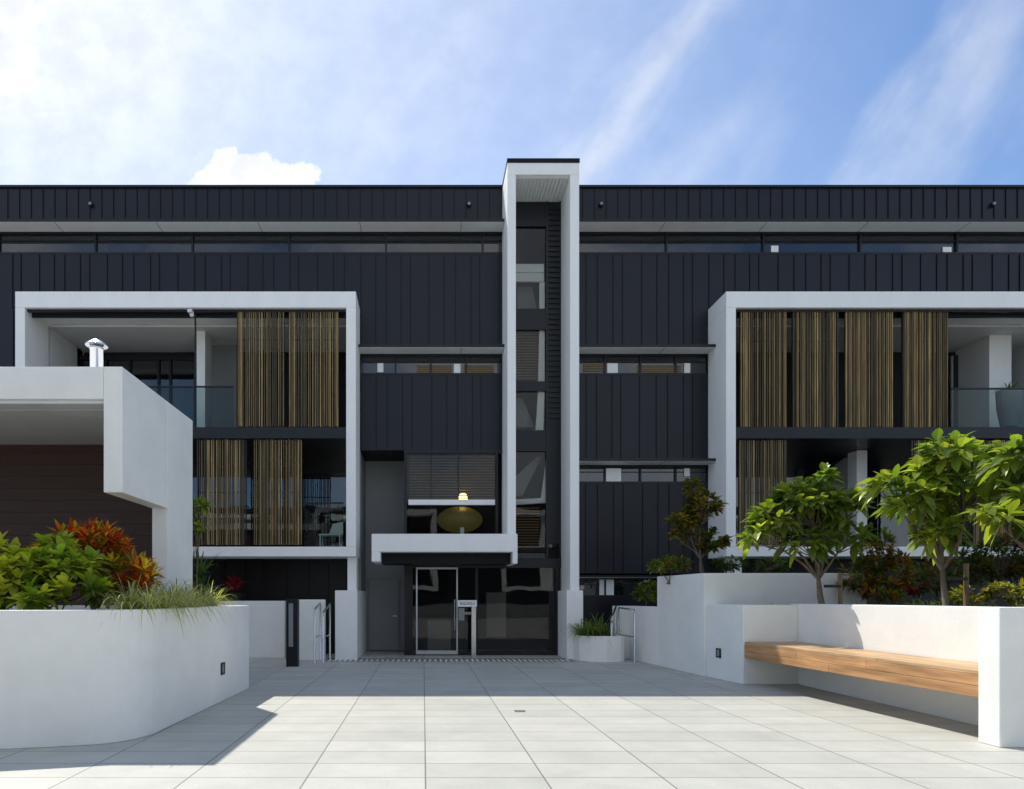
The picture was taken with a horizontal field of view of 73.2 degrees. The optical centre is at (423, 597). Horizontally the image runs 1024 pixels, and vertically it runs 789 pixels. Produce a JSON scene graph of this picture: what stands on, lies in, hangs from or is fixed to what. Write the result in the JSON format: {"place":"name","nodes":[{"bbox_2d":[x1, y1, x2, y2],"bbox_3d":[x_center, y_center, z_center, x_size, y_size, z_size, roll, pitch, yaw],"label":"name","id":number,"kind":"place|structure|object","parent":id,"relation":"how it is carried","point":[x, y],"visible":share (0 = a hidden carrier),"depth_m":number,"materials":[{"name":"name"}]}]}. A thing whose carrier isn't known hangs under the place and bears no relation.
{"place":"outdoors","nodes":[
{"label":"outdoors","id":0,"kind":"place"},
{"bbox_2d":[193,551,232,594],"bbox_3d":[-4.521,-0.486,14.053,1.134,1.071,1.033,0,0,0],"label":"spiky palm","id":1,"kind":"object","parent":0,"point":[201,569],"visible":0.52,"depth_m":13.97,"materials":[{"name":"green plant"}]},
{"bbox_2d":[413,592,554,652],"bbox_3d":[1.624,0.700,19.310,4.159,1.700,1.780,0,0,0],"label":"lobby interior","id":2,"kind":"object","parent":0,"point":[439,634],"visible":0.76,"depth_m":19.90,"materials":[{"name":"grey"}]},
{"bbox_2d":[0,651,1023,788],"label":"plaza paving","id":3,"kind":"structure","parent":0,"point":[308,724],"depth_m":7.46,"materials":[{"name":"grey tile"}]},
{"bbox_2d":[0,367,192,604],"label":"entry pavilion","id":4,"kind":"structure","parent":3,"relation":"on","point":[111,445],"depth_m":10.80,"materials":[{"name":"white paint"}]},
{"bbox_2d":[85,339,107,366],"bbox_3d":[-4.785,-3.464,10.000,0.310,0.630,0.310,0,0,0],"label":"chimney flue","id":5,"kind":"object","parent":4,"relation":"on","point":[97,347],"visible":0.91,"depth_m":9.93,"materials":[{"name":"silver metal"}]},
{"bbox_2d":[0,605,248,749],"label":"planter","id":6,"kind":"object","parent":3,"relation":"on","point":[73,675],"visible":0.98,"depth_m":7.26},
{"bbox_2d":[0,530,120,609],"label":"broadleaf shrub","id":7,"kind":"object","parent":6,"relation":"on","point":[57,569],"visible":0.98,"depth_m":7.79,"materials":[{"name":"green plant"}]},
{"bbox_2d":[28,516,165,609],"bbox_3d":[-4.322,-0.418,9.249,1.949,1.374,1.151,0,0,0],"label":"croton shrub","id":8,"kind":"object","parent":6,"relation":"on","point":[108,543],"visible":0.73,"depth_m":9.08,"materials":[{"name":"red plant"}]},
{"bbox_2d":[78,573,240,640],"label":"ornamental grass","id":9,"kind":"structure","parent":6,"relation":"in","point":[173,598],"depth_m":8.22,"materials":[{"name":"green plant"}]},
{"bbox_2d":[221,662,224,674],"bbox_3d":[-2.995,1.060,10.200,0.024,0.180,0.180,0,0,0],"label":"step light","id":10,"kind":"object","parent":6,"relation":"attached to","point":[222,668],"visible":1,"depth_m":10.20,"materials":[{"name":"black metal"}]},
{"bbox_2d":[193,495,216,593],"bbox_3d":[-4.479,-0.246,13.607,0.641,3.594,0.620,0,0,0],"label":"tall shrub","id":11,"kind":"object","parent":3,"relation":"on","point":[203,503],"visible":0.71,"depth_m":13.58,"materials":[{"name":"green plant"}]},
{"bbox_2d":[217,600,325,659],"bbox_3d":[-5.721,0.799,17.350,6.558,1.502,0.900,0,0,0],"label":"wall render","id":12,"kind":"object","parent":3,"relation":"on","point":[267,629],"depth_m":17.60,"materials":[{"name":"white paint"}]},
{"bbox_2d":[286,599,298,666],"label":"intercom pillar","id":13,"kind":"structure","parent":3,"relation":"on","point":[292,632],"depth_m":15.30,"materials":[{"name":"black metal"}]},
{"bbox_2d":[312,602,320,663],"bbox_3d":[-2.542,0.829,16.435,0.110,1.443,0.978,0,0,0],"label":"handrail","id":14,"kind":"object","parent":3,"relation":"on","point":[315,608],"visible":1,"depth_m":15.99,"materials":[{"name":"silver metal"}]},
{"bbox_2d":[321,603,330,662],"bbox_3d":[-2.333,0.839,16.583,0.109,1.422,0.879,0,0,6],"label":"handrail","id":15,"kind":"object","parent":3,"relation":"on","point":[325,609],"visible":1,"depth_m":16.63,"materials":[{"name":"silver metal"}]},
{"bbox_2d":[358,451,403,650],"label":"service wall","id":16,"kind":"structure","parent":3,"relation":"on","point":[381,497],"depth_m":19.76,"materials":[{"name":"grey paint"}]},
{"bbox_2d":[361,451,403,460],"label":"recess soffit","id":17,"kind":"structure","parent":16,"relation":"on","point":[383,455],"depth_m":19.01,"materials":[{"name":"black"}]},
{"bbox_2d":[369,579,398,649],"bbox_3d":[-1.132,0.496,19.730,0.868,2.048,0.040,0,0,0],"label":"door leaf","id":18,"kind":"object","parent":16,"relation":"attached to","point":[383,614],"visible":1,"depth_m":19.71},
{"bbox_2d":[324,659,575,661],"bbox_3d":[0.650,1.546,16.800,6.100,0.001,0.600,0,0,0],"label":"threshold strip","id":19,"kind":"object","parent":3,"relation":"on","point":[443,660],"visible":0.8,"depth_m":16.51,"materials":[{"name":"grey metal"}]},
{"bbox_2d":[328,659,568,660],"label":"tactile studs","id":20,"kind":"object","parent":19,"relation":"on","point":[450,660],"visible":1,"depth_m":16.73,"materials":[{"name":"black metal"}]},
{"bbox_2d":[335,590,582,659],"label":"base walls","id":21,"kind":"structure","parent":3,"relation":"on","point":[350,624],"depth_m":17.10,"materials":[{"name":"white paint"}]},
{"bbox_2d":[458,600,476,657],"bbox_3d":[1.137,0.809,17.613,0.488,1.483,0.094,0,0,0],"label":"building sign","id":22,"kind":"object","parent":3,"relation":"on","point":[472,604],"visible":1,"depth_m":17.60,"materials":[{"name":"silver metal"}]},
{"bbox_2d":[404,450,560,654],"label":"lobby window frames","id":23,"kind":"structure","parent":3,"relation":"on","point":[553,560],"depth_m":18.30,"materials":[{"name":"black metal"}]},
{"bbox_2d":[416,567,457,653],"bbox_3d":[0.368,0.355,18.262,1.121,2.330,0.136,0,0,0],"label":"entrance door","id":24,"kind":"structure","parent":23,"relation":"attached to","point":[437,651],"depth_m":18.27,"materials":[{"name":"silver metal"}]},
{"bbox_2d":[409,457,493,498],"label":"lobby blinds","id":25,"kind":"object","parent":23,"relation":"attached to","point":[451,478],"visible":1,"depth_m":18.50,"materials":[{"name":"grey"}]},
{"bbox_2d":[408,500,494,533],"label":"transom rails","id":26,"kind":"object","parent":23,"relation":"attached to","point":[451,502],"visible":0.8,"depth_m":18.28,"materials":[{"name":"white metal"}]},
{"bbox_2d":[437,458,482,532],"bbox_3d":[1.029,-2.874,19.200,1.280,2.096,1.280,0,0,0],"label":"pendant lamp","id":27,"kind":"object","parent":23,"relation":"hanging from","point":[453,519],"visible":0.87,"depth_m":18.74,"materials":[{"name":"yellow metal"}]},
{"bbox_2d":[516,334,538,549],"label":"stair blinds","id":28,"kind":"object","parent":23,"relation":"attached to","point":[527,378],"visible":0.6,"depth_m":18.60,"materials":[{"name":"brown"}]},
{"bbox_2d":[0,185,1023,635],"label":"cladding panels","id":29,"kind":"object","parent":3,"relation":"on","point":[456,299],"visible":0.49,"depth_m":18.30,"materials":[{"name":"black metal"}]},
{"bbox_2d":[0,219,1023,596],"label":"window frames","id":30,"kind":"structure","parent":29,"relation":"attached to","point":[482,241],"depth_m":18.29,"materials":[{"name":"grey metal"}]},
{"bbox_2d":[0,235,1023,594],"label":"strip window glazing","id":31,"kind":"structure","parent":30,"relation":"attached to","point":[586,473],"depth_m":18.37,"materials":[{"name":"glass"}]},
{"bbox_2d":[417,364,681,372],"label":"strip window blinds","id":32,"kind":"object","parent":30,"relation":"attached to","point":[583,369],"visible":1,"depth_m":18.34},
{"bbox_2d":[377,246,951,594],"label":"window opening panels","id":33,"kind":"object","parent":30,"relation":"attached to","point":[613,474],"visible":1,"depth_m":18.34,"materials":[{"name":"glass"}]},
{"bbox_2d":[0,222,1023,577],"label":"sunshade ledges","id":34,"kind":"object","parent":29,"relation":"attached to","point":[498,226],"visible":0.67,"depth_m":18.04,"materials":[{"name":"grey metal"}]},
{"bbox_2d":[7,188,1020,572],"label":"cladding seams","id":35,"kind":"object","parent":29,"relation":"attached to","point":[597,304],"visible":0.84,"depth_m":18.28,"materials":[{"name":"black metal"}]},
{"bbox_2d":[990,201,996,207],"bbox_3d":[15.253,-10.525,18.252,0.140,0.136,0.093,0,0,0],"label":"wall light","id":36,"kind":"object","parent":29,"relation":"attached to","point":[993,204],"visible":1,"depth_m":18.22,"materials":[{"name":"black"}]},
{"bbox_2d":[573,635,623,661],"bbox_3d":[4.306,1.240,16.775,1.109,0.620,0.850,0,0,0],"label":"curved planter","id":37,"kind":"object","parent":3,"relation":"on","point":[598,649],"visible":0.98,"depth_m":16.42,"materials":[{"name":"white concrete"}]},
{"bbox_2d":[558,612,623,645],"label":"ornamental grass","id":38,"kind":"object","parent":37,"relation":"in","point":[587,629],"depth_m":16.68,"materials":[{"name":"green plant"}]},
{"bbox_2d":[193,560,1023,653],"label":"undercroft wall","id":39,"kind":"structure","parent":3,"relation":"on","point":[276,580],"depth_m":18.90,"materials":[{"name":"black paint"}]},
{"bbox_2d":[610,605,616,635],"bbox_3d":[4.718,0.865,16.854,0.110,1.371,0.681,0,0,27],"label":"handrail","id":40,"kind":"object","parent":3,"relation":"on","point":[615,610],"visible":0.48,"depth_m":17.00,"materials":[{"name":"silver metal"}]},
{"bbox_2d":[618,607,636,662],"bbox_3d":[4.943,0.889,16.632,0.108,1.323,0.986,0,0,-10],"label":"handrail","id":41,"kind":"object","parent":3,"relation":"on","point":[634,637],"visible":0.86,"depth_m":16.20,"materials":[{"name":"silver metal"}]},
{"bbox_2d":[612,573,1023,747],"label":"wall render","id":42,"kind":"object","parent":3,"relation":"on","point":[690,623],"depth_m":11.61,"materials":[{"name":"white paint"}]},
{"bbox_2d":[630,579,656,604],"bbox_3d":[5.537,-0.078,16.893,0.813,0.794,0.714,0,0,0],"label":"round shrub","id":43,"kind":"object","parent":42,"relation":"on","point":[644,594],"visible":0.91,"depth_m":16.77,"materials":[{"name":"green plant"}]},
{"bbox_2d":[716,648,720,657],"bbox_3d":[5.600,1.050,12.950,0.024,0.180,0.180,0,0,0],"label":"step light","id":44,"kind":"object","parent":42,"relation":"attached to","point":[718,652],"visible":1,"depth_m":12.93,"materials":[{"name":"black metal"}]},
{"bbox_2d":[745,642,978,697],"bbox_3d":[6.203,0.930,9.743,0.954,0.290,4.827,0,0,0],"label":"timber bench","id":45,"kind":"object","parent":42,"relation":"attached to","point":[951,676],"visible":0.9,"depth_m":8.98,"materials":[{"name":"brown wood"}]},
{"bbox_2d":[0,0,1023,184],"label":"sky","id":46,"kind":"structure","parent":0,"point":[93,92],"materials":[{"name":"blue"}]},
{"bbox_2d":[81,355,1003,546],"bbox_3d":[3.478,-4.173,20.060,27.244,5.872,0.120,0,0,0],"label":"balcony doors glazing","id":47,"kind":"structure","parent":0,"point":[323,481],"depth_m":20.08,"materials":[{"name":"glass"}]},
{"bbox_2d":[77,331,1010,546],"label":"balcony walls","id":48,"kind":"structure","parent":0,"point":[985,362],"depth_m":19.16,"materials":[{"name":"white paint"}]},
{"label":"ground","id":49,"kind":"structure","parent":0,"visible":0},
{"bbox_2d":[84,241,1005,649],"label":"windows","id":50,"kind":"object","parent":49,"relation":"on","point":[530,607],"visible":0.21,"depth_m":20.20,"materials":[{"name":"glass"}]},
{"bbox_2d":[15,163,1023,590],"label":"white box frames","id":51,"kind":"structure","parent":50,"relation":"attached to","point":[31,341],"depth_m":17.20,"materials":[{"name":"paint"}]},
{"bbox_2d":[187,308,193,316],"bbox_3d":[-5.795,-7.130,17.045,0.128,0.250,0.190,0,0,0],"label":"security camera","id":52,"kind":"object","parent":51,"relation":"attached to","point":[190,312],"visible":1,"depth_m":17.00,"materials":[{"name":"white plastic"}]},
{"bbox_2d":[382,553,510,564],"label":"canopy soffit","id":53,"kind":"structure","parent":51,"relation":"attached to","point":[446,558],"depth_m":17.30,"materials":[{"name":"black"}]},
{"bbox_2d":[502,158,579,240],"bbox_3d":[3.029,-10.806,18.690,1.830,0.512,3.020,0,0,0],"label":"tower cap","id":54,"kind":"object","parent":51,"relation":"on","point":[530,233],"visible":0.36,"depth_m":19.45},
{"bbox_2d":[516,287,541,495],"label":"stair walls","id":55,"kind":"structure","parent":54,"relation":"attached to","point":[525,298],"depth_m":18.90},
{"bbox_2d":[516,178,566,201],"bbox_3d":[3.001,-10.648,17.860,1.320,0.023,1.080,0,0,0],"label":"tower soffit lining","id":56,"kind":"object","parent":51,"relation":"attached to","point":[556,185],"visible":0.93,"depth_m":17.79,"materials":[{"name":"white metal"}]},
{"bbox_2d":[27,309,1023,560],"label":"balcony slabs","id":57,"kind":"structure","parent":50,"relation":"attached to","point":[803,443],"depth_m":17.35,"materials":[{"name":"concrete"}]},
{"bbox_2d":[79,355,193,404],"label":"dark balcony door frames","id":58,"kind":"structure","parent":57,"relation":"on","point":[129,358],"depth_m":19.92,"materials":[{"name":"black metal"}]},
{"bbox_2d":[319,522,342,546],"bbox_3d":[-2.450,-1.661,18.150,0.582,0.748,0.500,0,0,0],"label":"balcony chair","id":59,"kind":"object","parent":57,"relation":"on","point":[336,530],"visible":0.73,"depth_m":18.35,"materials":[{"name":"fabric"}]},
{"bbox_2d":[198,313,972,544],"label":"screen frames","id":60,"kind":"structure","parent":57,"relation":"attached to","point":[338,415],"depth_m":17.37,"materials":[{"name":"black metal"}]},
{"bbox_2d":[148,313,1023,503],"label":"balustrade rails","id":61,"kind":"object","parent":57,"relation":"on","point":[194,386],"visible":0.89,"depth_m":17.36,"materials":[{"name":"black metal"}]},
{"bbox_2d":[197,312,1023,544],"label":"timber screen battens","id":62,"kind":"object","parent":57,"relation":"attached to","point":[880,369],"visible":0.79,"depth_m":17.32,"materials":[{"name":"brown wood"}]},
{"bbox_2d":[950,356,952,426],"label":"balcony door frames","id":63,"kind":"structure","parent":57,"relation":"on","point":[951,391],"depth_m":19.93,"materials":[{"name":"black metal"}]},
{"bbox_2d":[995,387,1022,426],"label":"plant pot","id":64,"kind":"object","parent":57,"relation":"on","point":[1008,406],"visible":0.81,"depth_m":17.73,"materials":[{"name":"white ceramic"}]},
{"bbox_2d":[994,381,1020,391],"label":"balcony plant","id":65,"kind":"object","parent":64,"relation":"on","point":[1011,386],"visible":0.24,"depth_m":17.79,"materials":[{"name":"green plant"}]},
{"bbox_2d":[516,264,545,557],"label":"stair balustrades","id":66,"kind":"object","parent":50,"relation":"attached to","point":[529,273],"visible":0.79,"depth_m":18.45,"materials":[{"name":"white paint"}]},
{"bbox_2d":[516,330,545,456],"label":"stair landings","id":67,"kind":"object","parent":50,"relation":"attached to","point":[530,399],"visible":0.14,"depth_m":19.59,"materials":[{"name":"black"}]},
{"bbox_2d":[49,325,1023,546],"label":"balcony ceilings and sidewalls","id":68,"kind":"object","parent":50,"relation":"attached to","point":[66,342],"visible":0.17,"depth_m":19.00,"materials":[{"name":"white paint"}]},
{"bbox_2d":[516,201,560,557],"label":"tower window frames","id":69,"kind":"structure","parent":50,"relation":"attached to","point":[547,214],"depth_m":18.34,"materials":[{"name":"black metal"}]},
{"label":"garden soil","id":70,"kind":"structure","parent":0,"visible":0},
{"bbox_2d":[221,572,248,589],"bbox_3d":[-4.968,-0.451,18.154,0.880,0.501,0.867,0,0,41],"label":"cordyline plant","id":71,"kind":"object","parent":70,"relation":"on","point":[235,585],"visible":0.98,"depth_m":18.11,"materials":[{"name":"red plant"}]},
{"bbox_2d":[646,554,692,584],"bbox_3d":[5.399,-0.625,14.961,0.892,0.682,0.833,0,0,-25],"label":"shrub","id":72,"kind":"object","parent":70,"relation":"on","point":[663,564],"visible":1,"depth_m":14.88,"materials":[{"name":"green plant"}]},
{"bbox_2d":[663,476,732,572],"bbox_3d":[5.818,-1.440,14.490,1.380,2.203,0.909,0,0,0],"label":"garden tree","id":73,"kind":"object","parent":70,"relation":"on","point":[696,512],"visible":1,"depth_m":14.36,"materials":[{"name":"green plant"}]},
{"bbox_2d":[708,554,793,572],"bbox_3d":[6.860,-0.593,14.305,1.736,0.625,0.789,0,0,0],"label":"shrub","id":74,"kind":"object","parent":70,"relation":"on","point":[760,567],"visible":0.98,"depth_m":14.23,"materials":[{"name":"green plant"}]},
{"bbox_2d":[734,462,878,603],"bbox_3d":[6.662,-1.004,11.984,2.564,2.708,1.407,0,0,0],"label":"frangipani tree","id":75,"kind":"object","parent":70,"relation":"on","point":[824,510],"visible":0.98,"depth_m":11.80,"materials":[{"name":"green plant"}]},
{"bbox_2d":[835,522,920,604],"bbox_3d":[8.733,-0.596,13.014,1.550,1.726,1.051,0,0,0],"label":"croton shrub","id":76,"kind":"object","parent":70,"relation":"on","point":[874,565],"visible":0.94,"depth_m":12.96,"materials":[{"name":"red plant"}]},
{"bbox_2d":[904,580,929,594],"bbox_3d":[9.946,-0.227,13.834,0.593,0.354,0.756,0,0,0],"label":"cordyline plant","id":77,"kind":"object","parent":70,"relation":"on","point":[912,591],"visible":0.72,"depth_m":13.78,"materials":[{"name":"red plant"}]},
{"bbox_2d":[852,428,1006,605],"bbox_3d":[7.412,-1.051,9.955,2.191,2.801,1.265,0,0,0],"label":"frangipani tree","id":78,"kind":"object","parent":70,"relation":"on","point":[938,473],"visible":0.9,"depth_m":9.90,"materials":[{"name":"green plant"}]},
{"bbox_2d":[886,529,1023,606],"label":"dark shrub","id":79,"kind":"object","parent":70,"relation":"on","point":[989,571],"visible":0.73,"depth_m":14.03,"materials":[{"name":"green plant"}]},
{"bbox_2d":[903,596,1023,606],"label":"ornamental grass","id":80,"kind":"object","parent":70,"relation":"on","point":[931,603],"depth_m":11.47,"materials":[{"name":"green plant"}]},
{"bbox_2d":[939,578,1023,606],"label":"croton shrub","id":81,"kind":"object","parent":70,"relation":"on","point":[1014,593],"visible":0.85,"depth_m":11.52,"materials":[{"name":"green plant"}]},
{"bbox_2d":[958,434,1023,549],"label":"frangipani tree","id":82,"kind":"object","parent":70,"relation":"on","point":[1009,473],"visible":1,"depth_m":8.88,"materials":[{"name":"green plant"}]}
]}

